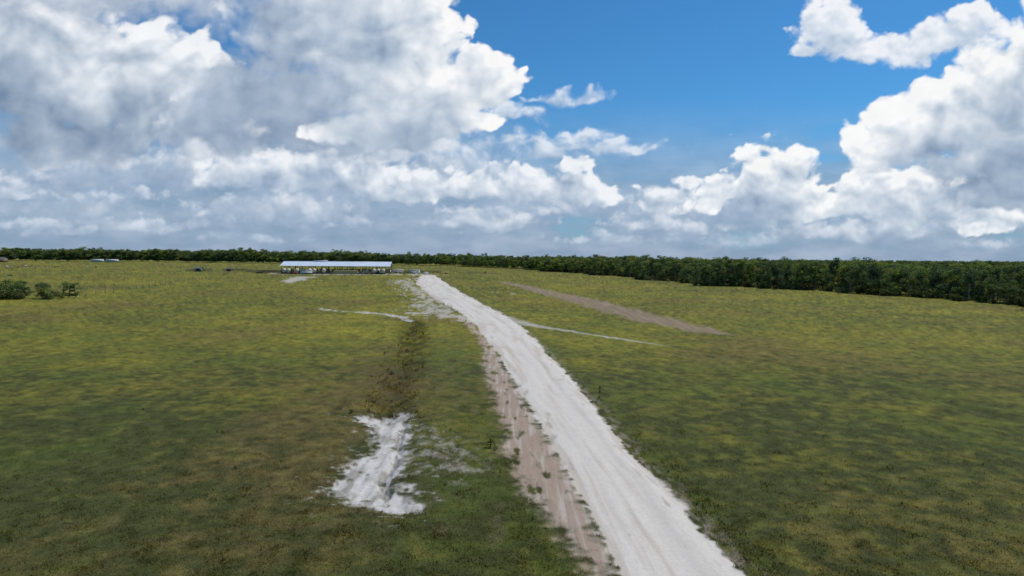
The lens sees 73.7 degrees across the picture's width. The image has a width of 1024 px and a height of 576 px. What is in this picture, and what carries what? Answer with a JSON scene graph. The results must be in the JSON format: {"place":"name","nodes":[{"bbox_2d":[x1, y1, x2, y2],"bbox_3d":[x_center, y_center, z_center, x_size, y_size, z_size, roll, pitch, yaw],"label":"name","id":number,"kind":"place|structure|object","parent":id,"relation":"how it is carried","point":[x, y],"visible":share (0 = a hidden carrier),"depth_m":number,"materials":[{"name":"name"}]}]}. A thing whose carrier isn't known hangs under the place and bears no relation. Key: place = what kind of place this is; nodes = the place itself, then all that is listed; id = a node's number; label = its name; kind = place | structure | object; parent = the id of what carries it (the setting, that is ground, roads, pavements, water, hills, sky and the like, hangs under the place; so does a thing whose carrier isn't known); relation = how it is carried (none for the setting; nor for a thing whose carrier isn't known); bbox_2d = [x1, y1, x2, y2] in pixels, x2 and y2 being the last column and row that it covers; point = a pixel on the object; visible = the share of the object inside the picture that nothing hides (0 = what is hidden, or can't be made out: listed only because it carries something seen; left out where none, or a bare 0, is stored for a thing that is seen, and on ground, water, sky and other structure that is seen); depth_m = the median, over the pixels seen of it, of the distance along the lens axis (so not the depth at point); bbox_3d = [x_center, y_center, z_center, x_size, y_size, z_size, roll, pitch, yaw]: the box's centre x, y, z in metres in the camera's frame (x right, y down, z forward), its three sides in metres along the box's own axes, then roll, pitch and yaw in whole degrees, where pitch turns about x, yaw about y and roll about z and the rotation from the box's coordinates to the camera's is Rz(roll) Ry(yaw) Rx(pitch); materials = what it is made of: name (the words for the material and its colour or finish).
{"place":"outdoors","nodes":[
{"label":"outdoors","id":0,"kind":"place"},
{"bbox_2d":[0,258,1023,575],"bbox_3d":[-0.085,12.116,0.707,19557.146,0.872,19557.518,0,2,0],"label":"ground","id":1,"kind":"structure","parent":0,"point":[94,332],"depth_m":55.39,"materials":[{"name":"green plant"}]},
{"bbox_2d":[0,274,20,297],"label":"tree","id":2,"kind":"object","parent":1,"relation":"on","point":[9,281],"visible":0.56,"depth_m":195.47,"materials":[{"name":"green plant"}]},
{"bbox_2d":[4,284,17,297],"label":"tree","id":3,"kind":"object","parent":1,"relation":"on","point":[14,286],"visible":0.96,"depth_m":186.12,"materials":[{"name":"green plant"}]},
{"bbox_2d":[13,281,32,292],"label":"tree","id":4,"kind":"object","parent":1,"relation":"on","point":[23,287],"visible":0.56,"depth_m":192.23,"materials":[{"name":"green plant"}]},
{"bbox_2d":[35,285,48,292],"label":"tree","id":5,"kind":"object","parent":1,"relation":"on","point":[45,290],"visible":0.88,"depth_m":185.96,"materials":[{"name":"green plant"}]},
{"bbox_2d":[35,283,50,296],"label":"tree","id":6,"kind":"object","parent":1,"relation":"on","point":[38,284],"visible":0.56,"depth_m":188.14,"materials":[{"name":"green plant"}]},
{"bbox_2d":[55,281,70,297],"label":"tree","id":7,"kind":"object","parent":1,"relation":"on","point":[64,287],"visible":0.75,"depth_m":193.53,"materials":[{"name":"green plant"}]},
{"bbox_2d":[63,283,73,297],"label":"tree","id":8,"kind":"object","parent":1,"relation":"on","point":[69,294],"visible":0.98,"depth_m":194.92,"materials":[{"name":"green plant"}]},
{"bbox_2d":[70,283,81,297],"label":"tree","id":9,"kind":"object","parent":1,"relation":"on","point":[75,294],"visible":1,"depth_m":195.34,"materials":[{"name":"green plant"}]},
{"bbox_2d":[89,272,228,292],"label":"wire fence","id":10,"kind":"object","parent":1,"relation":"on","point":[157,283],"visible":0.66,"depth_m":270.35,"materials":[{"name":"metal"}]},
{"bbox_2d":[252,270,280,273],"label":"cattle pen","id":11,"kind":"object","parent":1,"relation":"on","point":[273,271],"visible":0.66,"depth_m":506.62,"materials":[{"name":"grey metal"}]},
{"bbox_2d":[280,260,392,273],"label":"barn","id":12,"kind":"structure","parent":1,"relation":"on","point":[326,263],"depth_m":504.84,"materials":[{"name":"white paint"}]},
{"bbox_2d":[317,312,440,514],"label":"sand patch","id":13,"kind":"object","parent":1,"relation":"on","point":[386,466],"visible":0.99,"depth_m":38.68,"materials":[{"name":"white sand"}]},
{"bbox_2d":[483,438,495,447],"bbox_3d":[-1.407,9.879,43.342,0.864,0.761,0.664,-1,3,-34],"label":"weed plant","id":14,"kind":"object","parent":1,"relation":"on","point":[491,441],"visible":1,"depth_m":43.30,"materials":[{"name":"green plant"}]},
{"bbox_2d":[0,246,1023,295],"bbox_3d":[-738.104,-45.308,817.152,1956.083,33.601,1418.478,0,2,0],"label":"woodland","id":15,"kind":"object","parent":1,"relation":"on","point":[576,263],"visible":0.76,"depth_m":1137.94,"materials":[{"name":"green plant"}]},
{"bbox_2d":[0,268,1023,306],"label":"undergrowth","id":16,"kind":"object","parent":1,"relation":"on","point":[983,298],"visible":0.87,"depth_m":245.03,"materials":[{"name":"green plant"}]},
{"bbox_2d":[454,315,617,575],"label":"road shoulder","id":17,"kind":"object","parent":1,"relation":"on","point":[567,510],"visible":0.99,"depth_m":38.93},
{"bbox_2d":[501,282,726,334],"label":"bare soil strip","id":18,"kind":"object","parent":1,"relation":"on","point":[631,314],"visible":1,"depth_m":158.55,"materials":[{"name":"soil"}]},
{"bbox_2d":[646,258,656,276],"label":"tree","id":19,"kind":"object","parent":1,"relation":"on","point":[652,260],"visible":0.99,"depth_m":408.13,"materials":[{"name":"green plant"}]},
{"bbox_2d":[655,264,664,275],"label":"tree","id":20,"kind":"object","parent":1,"relation":"on","point":[663,271],"visible":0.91,"depth_m":395.28,"materials":[{"name":"green plant"}]},
{"bbox_2d":[660,263,672,276],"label":"tree","id":21,"kind":"object","parent":1,"relation":"on","point":[668,268],"visible":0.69,"depth_m":391.75,"materials":[{"name":"green plant"}]},
{"bbox_2d":[669,260,678,275],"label":"tree","id":22,"kind":"object","parent":1,"relation":"on","point":[673,262],"visible":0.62,"depth_m":386.40,"materials":[{"name":"green plant"}]},
{"bbox_2d":[682,265,691,281],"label":"tree","id":23,"kind":"object","parent":1,"relation":"on","point":[686,269],"visible":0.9,"depth_m":352.35,"materials":[{"name":"green plant"}]},
{"bbox_2d":[683,263,694,277],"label":"tree","id":24,"kind":"object","parent":1,"relation":"on","point":[691,264],"visible":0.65,"depth_m":357.80,"materials":[{"name":"green plant"}]},
{"bbox_2d":[689,267,700,285],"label":"tree","id":25,"kind":"object","parent":1,"relation":"on","point":[696,276],"visible":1,"depth_m":318.08,"materials":[{"name":"green plant"}]},
{"bbox_2d":[698,266,712,281],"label":"tree","id":26,"kind":"object","parent":1,"relation":"on","point":[702,272],"visible":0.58,"depth_m":323.82,"materials":[{"name":"green plant"}]},
{"bbox_2d":[702,266,719,284],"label":"tree","id":27,"kind":"object","parent":1,"relation":"on","point":[714,268],"visible":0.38,"depth_m":321.90,"materials":[{"name":"green plant"}]},
{"bbox_2d":[705,267,717,285],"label":"tree","id":28,"kind":"object","parent":1,"relation":"on","point":[709,281],"visible":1,"depth_m":315.71,"materials":[{"name":"green plant"}]},
{"bbox_2d":[706,263,720,279],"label":"tree","id":29,"kind":"object","parent":1,"relation":"on","point":[715,270],"visible":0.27,"depth_m":324.62,"materials":[{"name":"green plant"}]},
{"bbox_2d":[710,259,726,283],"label":"tree","id":30,"kind":"object","parent":1,"relation":"on","point":[719,263],"visible":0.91,"depth_m":314.76,"materials":[{"name":"green plant"}]},
{"bbox_2d":[717,267,729,284],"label":"tree","id":31,"kind":"object","parent":1,"relation":"on","point":[721,277],"visible":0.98,"depth_m":312.75,"materials":[{"name":"green plant"}]},
{"bbox_2d":[725,258,734,283],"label":"tree","id":32,"kind":"object","parent":1,"relation":"on","point":[730,262],"visible":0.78,"depth_m":317.66,"materials":[{"name":"green plant"}]},
{"bbox_2d":[726,263,738,284],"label":"tree","id":33,"kind":"object","parent":1,"relation":"on","point":[732,267],"visible":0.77,"depth_m":315.14,"materials":[{"name":"green plant"}]},
{"bbox_2d":[726,264,740,280],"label":"tree","id":34,"kind":"object","parent":1,"relation":"on","point":[738,274],"visible":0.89,"depth_m":312.83,"materials":[{"name":"green plant"}]},
{"bbox_2d":[737,261,747,273],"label":"tree","id":35,"kind":"object","parent":1,"relation":"on","point":[742,269],"visible":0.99,"depth_m":310.62,"materials":[{"name":"green plant"}]},
{"bbox_2d":[741,263,755,278],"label":"tree","id":36,"kind":"object","parent":1,"relation":"on","point":[749,270],"visible":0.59,"depth_m":315.80,"materials":[{"name":"green plant"}]},
{"bbox_2d":[750,265,760,282],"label":"tree","id":37,"kind":"object","parent":1,"relation":"on","point":[757,275],"visible":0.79,"depth_m":305.73,"materials":[{"name":"green plant"}]},
{"bbox_2d":[759,260,775,282],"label":"tree","id":38,"kind":"object","parent":1,"relation":"on","point":[772,264],"visible":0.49,"depth_m":299.69,"materials":[{"name":"green plant"}]},
{"bbox_2d":[759,261,777,279],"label":"tree","id":39,"kind":"object","parent":1,"relation":"on","point":[765,269],"visible":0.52,"depth_m":302.66,"materials":[{"name":"green plant"}]},
{"bbox_2d":[762,268,775,288],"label":"tree","id":40,"kind":"object","parent":1,"relation":"on","point":[768,275],"visible":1,"depth_m":290.19,"materials":[{"name":"green plant"}]},
{"bbox_2d":[772,265,782,285],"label":"tree","id":41,"kind":"object","parent":1,"relation":"on","point":[775,271],"visible":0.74,"depth_m":294.31,"materials":[{"name":"green plant"}]},
{"bbox_2d":[774,267,787,284],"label":"tree","id":42,"kind":"object","parent":1,"relation":"on","point":[784,275],"visible":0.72,"depth_m":291.22,"materials":[{"name":"green plant"}]},
{"bbox_2d":[778,269,789,286],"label":"tree","id":43,"kind":"object","parent":1,"relation":"on","point":[781,276],"visible":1,"depth_m":283.67,"materials":[{"name":"green plant"}]},
{"bbox_2d":[784,269,796,288],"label":"tree","id":44,"kind":"object","parent":1,"relation":"on","point":[790,274],"visible":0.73,"depth_m":286.15,"materials":[{"name":"green plant"}]},
{"bbox_2d":[784,259,796,284],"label":"tree","id":45,"kind":"object","parent":1,"relation":"on","point":[789,263],"visible":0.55,"depth_m":292.04,"materials":[{"name":"green plant"}]},
{"bbox_2d":[795,259,807,285],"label":"tree","id":46,"kind":"object","parent":1,"relation":"on","point":[797,264],"visible":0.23,"depth_m":291.80,"materials":[{"name":"green plant"}]},
{"bbox_2d":[797,271,808,284],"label":"tree","id":47,"kind":"object","parent":1,"relation":"on","point":[801,275],"visible":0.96,"depth_m":277.77,"materials":[{"name":"green plant"}]},
{"bbox_2d":[797,263,809,288],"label":"tree","id":48,"kind":"object","parent":1,"relation":"on","point":[802,268],"visible":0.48,"depth_m":282.10,"materials":[{"name":"green plant"}]},
{"bbox_2d":[802,262,819,289],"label":"tree","id":49,"kind":"object","parent":1,"relation":"on","point":[810,272],"visible":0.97,"depth_m":278.23,"materials":[{"name":"green plant"}]},
{"bbox_2d":[805,265,824,289],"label":"tree","id":50,"kind":"object","parent":1,"relation":"on","point":[814,272],"visible":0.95,"depth_m":277.32,"materials":[{"name":"green plant"}]},
{"bbox_2d":[821,273,835,287],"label":"tree","id":51,"kind":"object","parent":1,"relation":"on","point":[829,278],"visible":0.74,"depth_m":272.37,"materials":[{"name":"green plant"}]},
{"bbox_2d":[822,268,836,286],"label":"tree","id":52,"kind":"object","parent":1,"relation":"on","point":[827,269],"visible":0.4,"depth_m":282.25,"materials":[{"name":"green plant"}]},
{"bbox_2d":[828,262,837,280],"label":"tree","id":53,"kind":"object","parent":1,"relation":"on","point":[831,266],"visible":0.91,"depth_m":275.75,"materials":[{"name":"green plant"}]},
{"bbox_2d":[829,257,841,286],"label":"tree","id":54,"kind":"object","parent":1,"relation":"on","point":[837,260],"visible":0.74,"depth_m":277.27,"materials":[{"name":"green plant"}]},
{"bbox_2d":[834,259,849,285],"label":"tree","id":55,"kind":"object","parent":1,"relation":"on","point":[843,269],"visible":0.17,"depth_m":283.96,"materials":[{"name":"green plant"}]},
{"bbox_2d":[837,266,856,286],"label":"tree","id":56,"kind":"object","parent":1,"relation":"on","point":[841,271],"visible":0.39,"depth_m":269.52,"materials":[{"name":"green plant"}]},
{"bbox_2d":[844,270,857,292],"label":"tree","id":57,"kind":"object","parent":1,"relation":"on","point":[849,280],"visible":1,"depth_m":257.96,"materials":[{"name":"green plant"}]},
{"bbox_2d":[845,265,858,291],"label":"tree","id":58,"kind":"object","parent":1,"relation":"on","point":[849,269],"visible":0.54,"depth_m":263.35,"materials":[{"name":"green plant"}]},
{"bbox_2d":[841,262,866,287],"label":"tree","id":59,"kind":"object","parent":1,"relation":"on","point":[851,263],"visible":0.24,"depth_m":269.13,"materials":[{"name":"green plant"}]},
{"bbox_2d":[849,266,864,282],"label":"tree","id":60,"kind":"object","parent":1,"relation":"on","point":[857,273],"visible":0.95,"depth_m":255.77,"materials":[{"name":"green plant"}]},
{"bbox_2d":[859,271,871,287],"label":"tree","id":61,"kind":"object","parent":1,"relation":"on","point":[863,277],"visible":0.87,"depth_m":251.19,"materials":[{"name":"green plant"}]},
{"bbox_2d":[859,274,872,288],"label":"tree","id":62,"kind":"object","parent":1,"relation":"on","point":[866,282],"visible":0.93,"depth_m":249.66,"materials":[{"name":"green plant"}]},
{"bbox_2d":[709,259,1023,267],"bbox_3d":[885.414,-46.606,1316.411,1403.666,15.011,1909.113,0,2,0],"label":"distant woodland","id":63,"kind":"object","parent":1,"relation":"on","point":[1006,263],"visible":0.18,"depth_m":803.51,"materials":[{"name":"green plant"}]},
{"bbox_2d":[860,266,875,287],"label":"tree","id":64,"kind":"object","parent":1,"relation":"on","point":[869,272],"visible":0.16,"depth_m":259.98,"materials":[{"name":"green plant"}]},
{"bbox_2d":[867,265,880,284],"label":"tree","id":65,"kind":"object","parent":1,"relation":"on","point":[873,274],"visible":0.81,"depth_m":252.60,"materials":[{"name":"green plant"}]},
{"bbox_2d":[868,266,883,287],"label":"tree","id":66,"kind":"object","parent":1,"relation":"on","point":[879,279],"visible":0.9,"depth_m":247.80,"materials":[{"name":"green plant"}]},
{"bbox_2d":[879,274,891,289],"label":"tree","id":67,"kind":"object","parent":1,"relation":"on","point":[887,279],"visible":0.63,"depth_m":239.01,"materials":[{"name":"green plant"}]},
{"bbox_2d":[882,267,901,291],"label":"tree","id":68,"kind":"object","parent":1,"relation":"on","point":[890,273],"visible":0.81,"depth_m":242.05,"materials":[{"name":"green plant"}]},
{"bbox_2d":[881,264,908,291],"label":"tree","id":69,"kind":"object","parent":1,"relation":"on","point":[895,266],"visible":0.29,"depth_m":249.67,"materials":[{"name":"green plant"}]},
{"bbox_2d":[889,267,907,293],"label":"tree","id":70,"kind":"object","parent":1,"relation":"on","point":[900,278],"visible":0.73,"depth_m":243.34,"materials":[{"name":"green plant"}]},
{"bbox_2d":[900,267,916,295],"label":"tree","id":71,"kind":"object","parent":1,"relation":"on","point":[904,273],"visible":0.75,"depth_m":237.95,"materials":[{"name":"green plant"}]},
{"bbox_2d":[913,270,932,289],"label":"tree","id":72,"kind":"object","parent":1,"relation":"on","point":[918,276],"visible":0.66,"depth_m":234.40,"materials":[{"name":"green plant"}]},
{"bbox_2d":[911,265,935,287],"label":"tree","id":73,"kind":"object","parent":1,"relation":"on","point":[920,268],"visible":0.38,"depth_m":241.81,"materials":[{"name":"green plant"}]},
{"bbox_2d":[921,279,931,291],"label":"tree","id":74,"kind":"object","parent":1,"relation":"on","point":[926,281],"visible":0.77,"depth_m":228.19,"materials":[{"name":"green plant"}]},
{"bbox_2d":[921,263,941,293],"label":"tree","id":75,"kind":"object","parent":1,"relation":"on","point":[936,267],"visible":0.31,"depth_m":233.09,"materials":[{"name":"green plant"}]},
{"bbox_2d":[927,275,938,297],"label":"tree","id":76,"kind":"object","parent":1,"relation":"on","point":[934,278],"visible":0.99,"depth_m":226.57,"materials":[{"name":"green plant"}]},
{"bbox_2d":[924,270,947,297],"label":"tree","id":77,"kind":"object","parent":1,"relation":"on","point":[938,272],"visible":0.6,"depth_m":229.61,"materials":[{"name":"green plant"}]},
{"bbox_2d":[931,268,952,291],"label":"tree","id":78,"kind":"object","parent":1,"relation":"on","point":[942,269],"visible":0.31,"depth_m":231.31,"materials":[{"name":"green plant"}]},
{"bbox_2d":[935,283,949,298],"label":"tree","id":79,"kind":"object","parent":1,"relation":"on","point":[939,286],"visible":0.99,"depth_m":222.78,"materials":[{"name":"green plant"}]},
{"bbox_2d":[932,270,953,294],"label":"tree","id":80,"kind":"object","parent":1,"relation":"on","point":[941,276],"visible":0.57,"depth_m":227.64,"materials":[{"name":"green plant"}]},
{"bbox_2d":[945,282,953,293],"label":"tree","id":81,"kind":"object","parent":1,"relation":"on","point":[951,284],"visible":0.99,"depth_m":217.89,"materials":[{"name":"green plant"}]},
{"bbox_2d":[945,269,963,293],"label":"tree","id":82,"kind":"object","parent":1,"relation":"on","point":[950,276],"visible":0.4,"depth_m":225.82,"materials":[{"name":"green plant"}]},
{"bbox_2d":[952,269,962,286],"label":"tree","id":83,"kind":"object","parent":1,"relation":"on","point":[958,273],"visible":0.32,"depth_m":222.89,"materials":[{"name":"green plant"}]},
{"bbox_2d":[952,274,970,293],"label":"tree","id":84,"kind":"object","parent":1,"relation":"on","point":[957,289],"visible":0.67,"depth_m":212.24,"materials":[{"name":"green plant"}]},
{"bbox_2d":[958,286,971,297],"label":"tree","id":85,"kind":"object","parent":1,"relation":"on","point":[965,290],"visible":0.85,"depth_m":209.49,"materials":[{"name":"green plant"}]},
{"bbox_2d":[962,271,974,300],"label":"tree","id":86,"kind":"object","parent":1,"relation":"on","point":[969,279],"visible":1,"depth_m":206.61,"materials":[{"name":"green plant"}]},
{"bbox_2d":[952,264,987,299],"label":"tree","id":87,"kind":"object","parent":1,"relation":"on","point":[959,280],"visible":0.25,"depth_m":214.44,"materials":[{"name":"green plant"}]},
{"bbox_2d":[961,269,986,299],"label":"tree","id":88,"kind":"object","parent":1,"relation":"on","point":[972,292],"visible":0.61,"depth_m":210.82,"materials":[{"name":"green plant"}]},
{"bbox_2d":[973,269,987,293],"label":"tree","id":89,"kind":"object","parent":1,"relation":"on","point":[979,278],"visible":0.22,"depth_m":215.86,"materials":[{"name":"green plant"}]},
{"bbox_2d":[979,284,984,293],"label":"tree","id":90,"kind":"object","parent":1,"relation":"on","point":[982,287],"visible":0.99,"depth_m":201.87,"materials":[{"name":"green plant"}]},
{"bbox_2d":[980,271,989,293],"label":"tree","id":91,"kind":"object","parent":1,"relation":"on","point":[985,276],"visible":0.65,"depth_m":210.96,"materials":[{"name":"green plant"}]},
{"bbox_2d":[979,275,1002,298],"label":"tree","id":92,"kind":"object","parent":1,"relation":"on","point":[987,291],"visible":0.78,"depth_m":202.43,"materials":[{"name":"green plant"}]},
{"bbox_2d":[976,272,1006,300],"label":"tree","id":93,"kind":"object","parent":1,"relation":"on","point":[991,288],"visible":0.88,"depth_m":202.14,"materials":[{"name":"green plant"}]},
{"bbox_2d":[990,267,1001,299],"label":"tree","id":94,"kind":"object","parent":1,"relation":"on","point":[998,275],"visible":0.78,"depth_m":213.28,"materials":[{"name":"green plant"}]},
{"bbox_2d":[995,284,1008,301],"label":"tree","id":95,"kind":"object","parent":1,"relation":"on","point":[998,293],"visible":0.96,"depth_m":195.96,"materials":[{"name":"green plant"}]},
{"bbox_2d":[999,269,1014,290],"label":"tree","id":96,"kind":"object","parent":1,"relation":"on","point":[1006,271],"visible":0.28,"depth_m":220.56,"materials":[{"name":"green plant"}]},
{"bbox_2d":[1001,274,1019,300],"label":"tree","id":97,"kind":"object","parent":1,"relation":"on","point":[1008,278],"visible":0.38,"depth_m":202.03,"materials":[{"name":"green plant"}]},
{"bbox_2d":[1005,285,1018,301],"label":"tree","id":98,"kind":"object","parent":1,"relation":"on","point":[1013,294],"visible":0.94,"depth_m":192.41,"materials":[{"name":"green plant"}]},
{"bbox_2d":[1001,273,1023,303],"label":"tree","id":99,"kind":"object","parent":1,"relation":"on","point":[1011,283],"visible":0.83,"depth_m":196.37,"materials":[{"name":"green plant"}]},
{"bbox_2d":[1002,266,1023,287],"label":"tree","id":100,"kind":"object","parent":1,"relation":"on","point":[1018,285],"visible":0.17,"depth_m":216.09,"materials":[{"name":"green plant"}]},
{"bbox_2d":[1008,265,1023,296],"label":"tree","id":101,"kind":"object","parent":1,"relation":"on","point":[1021,267],"visible":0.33,"depth_m":217.97,"materials":[{"name":"green plant"}]},
{"bbox_2d":[1014,270,1023,296],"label":"tree","id":102,"kind":"object","parent":1,"relation":"on","point":[1020,276],"visible":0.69,"depth_m":199.35,"materials":[{"name":"green plant"}]},
{"bbox_2d":[0,0,1023,261],"bbox_3d":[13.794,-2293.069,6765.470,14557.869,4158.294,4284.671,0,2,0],"label":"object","id":103,"kind":"structure","parent":0,"point":[326,126],"depth_m":8119.48,"materials":[{"name":"white"}]},
{"bbox_2d":[416,275,744,575],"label":"road","id":104,"kind":"structure","parent":0,"point":[639,515],"depth_m":38.69,"materials":[{"name":"stone"}]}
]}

